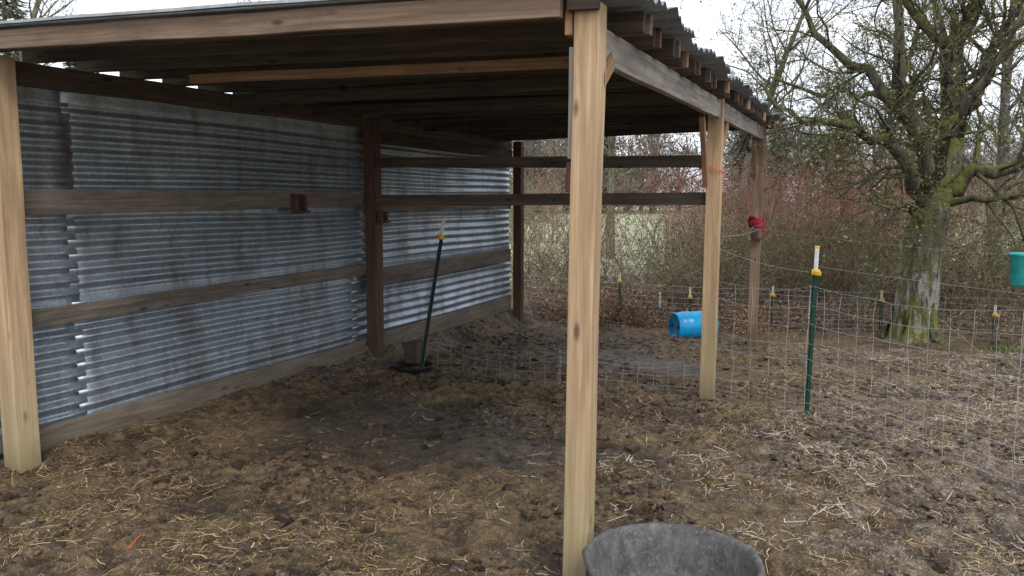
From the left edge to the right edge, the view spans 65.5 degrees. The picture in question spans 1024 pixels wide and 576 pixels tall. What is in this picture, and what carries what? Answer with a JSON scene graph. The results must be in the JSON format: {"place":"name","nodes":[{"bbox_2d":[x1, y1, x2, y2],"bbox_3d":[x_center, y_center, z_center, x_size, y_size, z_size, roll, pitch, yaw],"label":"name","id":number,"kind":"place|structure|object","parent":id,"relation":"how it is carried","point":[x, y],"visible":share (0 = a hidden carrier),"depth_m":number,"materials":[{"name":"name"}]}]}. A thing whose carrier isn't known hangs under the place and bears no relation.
{"place":"outdoors","nodes":[
{"label":"outdoors","id":0,"kind":"place"},
{"bbox_2d":[0,205,1023,575],"bbox_3d":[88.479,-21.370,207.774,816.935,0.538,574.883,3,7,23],"label":"ground","id":1,"kind":"structure","parent":0,"point":[460,463],"depth_m":4.90,"materials":[{"name":"soil"}]},
{"bbox_2d":[0,0,119,68],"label":"bare tree","id":2,"kind":"object","parent":1,"relation":"on","point":[34,12],"visible":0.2,"depth_m":22.74,"materials":[{"name":"brown plant"}]},
{"bbox_2d":[0,0,779,575],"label":"livestock shelter","id":3,"kind":"object","parent":1,"relation":"on","point":[282,188],"visible":0.98,"depth_m":5.66,"materials":[{"name":"brown wood"}]},
{"bbox_2d":[708,166,725,185],"bbox_3d":[1.651,-0.907,6.469,0.184,0.170,0.166,3,7,23],"label":"orange twine","id":4,"kind":"object","parent":3,"relation":"attached to","point":[719,172],"visible":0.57,"depth_m":6.39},
{"bbox_2d":[747,215,764,236],"bbox_3d":[2.954,-0.749,9.623,0.218,0.260,0.203,3,7,23],"label":"red strap","id":5,"kind":"object","parent":3,"relation":"attached to","point":[754,221],"visible":0.98,"depth_m":9.55,"materials":[{"name":"fabric"}]},
{"bbox_2d":[391,360,433,374],"bbox_3d":[-0.990,0.798,7.905,0.424,0.090,0.424,3,7,23],"label":"black rubber pan","id":6,"kind":"object","parent":1,"relation":"on","point":[428,365],"visible":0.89,"depth_m":7.80,"materials":[{"name":"black rubber"}]},
{"bbox_2d":[419,216,445,367],"bbox_3d":[-0.770,0.056,7.682,0.275,1.494,0.110,2,7,17],"label":"leaning post","id":7,"kind":"object","parent":6,"relation":"on","point":[440,236],"visible":1,"depth_m":7.67,"materials":[{"name":"black metal"}]},
{"bbox_2d":[404,340,425,363],"bbox_3d":[-0.984,0.651,8.081,0.173,0.220,0.171,3,7,23],"label":"brown salt block","id":8,"kind":"object","parent":1,"relation":"on","point":[413,349],"depth_m":8.01,"materials":[{"name":"brown stone"}]},
{"bbox_2d":[0,319,1023,575],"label":"manure clods","id":9,"kind":"object","parent":1,"relation":"on","point":[618,475],"visible":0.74,"depth_m":5.03,"materials":[{"name":"brown soil"}]},
{"bbox_2d":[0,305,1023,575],"bbox_3d":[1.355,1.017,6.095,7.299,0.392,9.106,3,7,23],"label":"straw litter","id":10,"kind":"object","parent":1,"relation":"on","point":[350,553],"visible":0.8,"depth_m":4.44,"materials":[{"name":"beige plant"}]},
{"bbox_2d":[0,0,1023,224],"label":"forest treeline","id":11,"kind":"object","parent":1,"relation":"on","point":[541,147],"visible":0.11,"depth_m":108.89,"materials":[{"name":"grey plant"}]},
{"bbox_2d":[428,334,699,395],"bbox_3d":[0.340,0.692,7.308,2.784,0.366,0.093,3,7,27],"label":"wire fence","id":12,"kind":"object","parent":1,"relation":"on","point":[560,363],"visible":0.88,"depth_m":7.28,"materials":[{"name":"metal"}]},
{"bbox_2d":[528,134,673,258],"bbox_3d":[2.851,-6.538,27.012,7.150,11.761,6.817,-5,8,-35],"label":"bare tree","id":13,"kind":"object","parent":1,"relation":"on","point":[610,151],"visible":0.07,"depth_m":26.76,"materials":[{"name":"brown plant"}]},
{"bbox_2d":[582,523,765,575],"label":"rubber feed tub","id":14,"kind":"object","parent":1,"relation":"on","point":[656,549],"visible":1,"depth_m":3.32,"materials":[{"name":"grey rubber"}]},
{"bbox_2d":[668,311,718,337],"bbox_3d":[2.411,0.494,10.584,0.560,0.380,0.380,-2,7,-14],"label":"blue plastic drum","id":15,"kind":"object","parent":1,"relation":"on","point":[686,324],"visible":0.62,"depth_m":10.42,"materials":[{"name":"blue plastic"}]},
{"bbox_2d":[614,0,864,232],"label":"bare tree","id":16,"kind":"object","parent":1,"relation":"on","point":[745,173],"visible":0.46,"depth_m":18.84,"materials":[{"name":"grey plant"}]},
{"bbox_2d":[508,134,1023,340],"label":"shrub thicket","id":17,"kind":"object","parent":1,"relation":"on","point":[671,274],"visible":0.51,"depth_m":13.53,"materials":[{"name":"brown plant"}]},
{"bbox_2d":[508,129,1023,255],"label":"distant thicket","id":18,"kind":"object","parent":1,"relation":"on","point":[557,206],"visible":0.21,"depth_m":35.25,"materials":[{"name":"brown plant"}]},
{"bbox_2d":[509,273,1022,344],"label":"wire fence","id":19,"kind":"object","parent":1,"relation":"on","point":[881,299],"visible":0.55,"depth_m":11.56,"materials":[{"name":"metal"}]},
{"bbox_2d":[509,265,1023,352],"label":"dead bramble","id":20,"kind":"object","parent":1,"relation":"on","point":[606,315],"visible":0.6,"depth_m":12.07,"materials":[{"name":"brown plant"}]},
{"bbox_2d":[543,291,1023,377],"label":"grass tufts","id":21,"kind":"object","parent":1,"relation":"on","point":[1006,351],"visible":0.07,"depth_m":9.75,"materials":[{"name":"plant"}]},
{"bbox_2d":[601,176,1023,319],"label":"dark thicket","id":22,"kind":"object","parent":1,"relation":"on","point":[886,299],"visible":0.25,"depth_m":14.31,"materials":[{"name":"brown plant"}]},
{"bbox_2d":[602,126,1023,305],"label":"red twig thicket","id":23,"kind":"object","parent":1,"relation":"on","point":[831,204],"visible":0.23,"depth_m":16.62,"materials":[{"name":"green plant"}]},
{"bbox_2d":[632,0,1023,343],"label":"mossy tree","id":24,"kind":"object","parent":1,"relation":"on","point":[945,173],"visible":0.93,"depth_m":10.13,"materials":[{"name":"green plant"}]},
{"bbox_2d":[713,229,1023,483],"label":"wire fence","id":25,"kind":"object","parent":1,"relation":"on","point":[815,272],"visible":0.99,"depth_m":5.97,"materials":[{"name":"metal"}]},
{"bbox_2d":[784,0,1022,227],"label":"bare tree","id":26,"kind":"object","parent":1,"relation":"on","point":[874,170],"visible":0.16,"depth_m":20.05,"materials":[{"name":"grey plant"}]},
{"bbox_2d":[852,0,1023,284],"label":"bare tree","id":27,"kind":"object","parent":1,"relation":"on","point":[1005,94],"visible":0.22,"depth_m":16.19,"materials":[{"name":"grey plant"}]},
{"bbox_2d":[881,7,1023,249],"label":"bare tree","id":28,"kind":"object","parent":1,"relation":"on","point":[1020,133],"visible":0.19,"depth_m":23.95,"materials":[{"name":"brown plant"}]},
{"bbox_2d":[0,0,1023,201],"label":"sky","id":29,"kind":"structure","parent":0,"point":[691,9],"materials":[{"name":"white"}]},
{"bbox_2d":[1009,252,1023,286],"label":"teal feeder","id":30,"kind":"object","parent":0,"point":[1016,269],"visible":1,"depth_m":6.95,"materials":[{"name":"plastic"}]}
]}

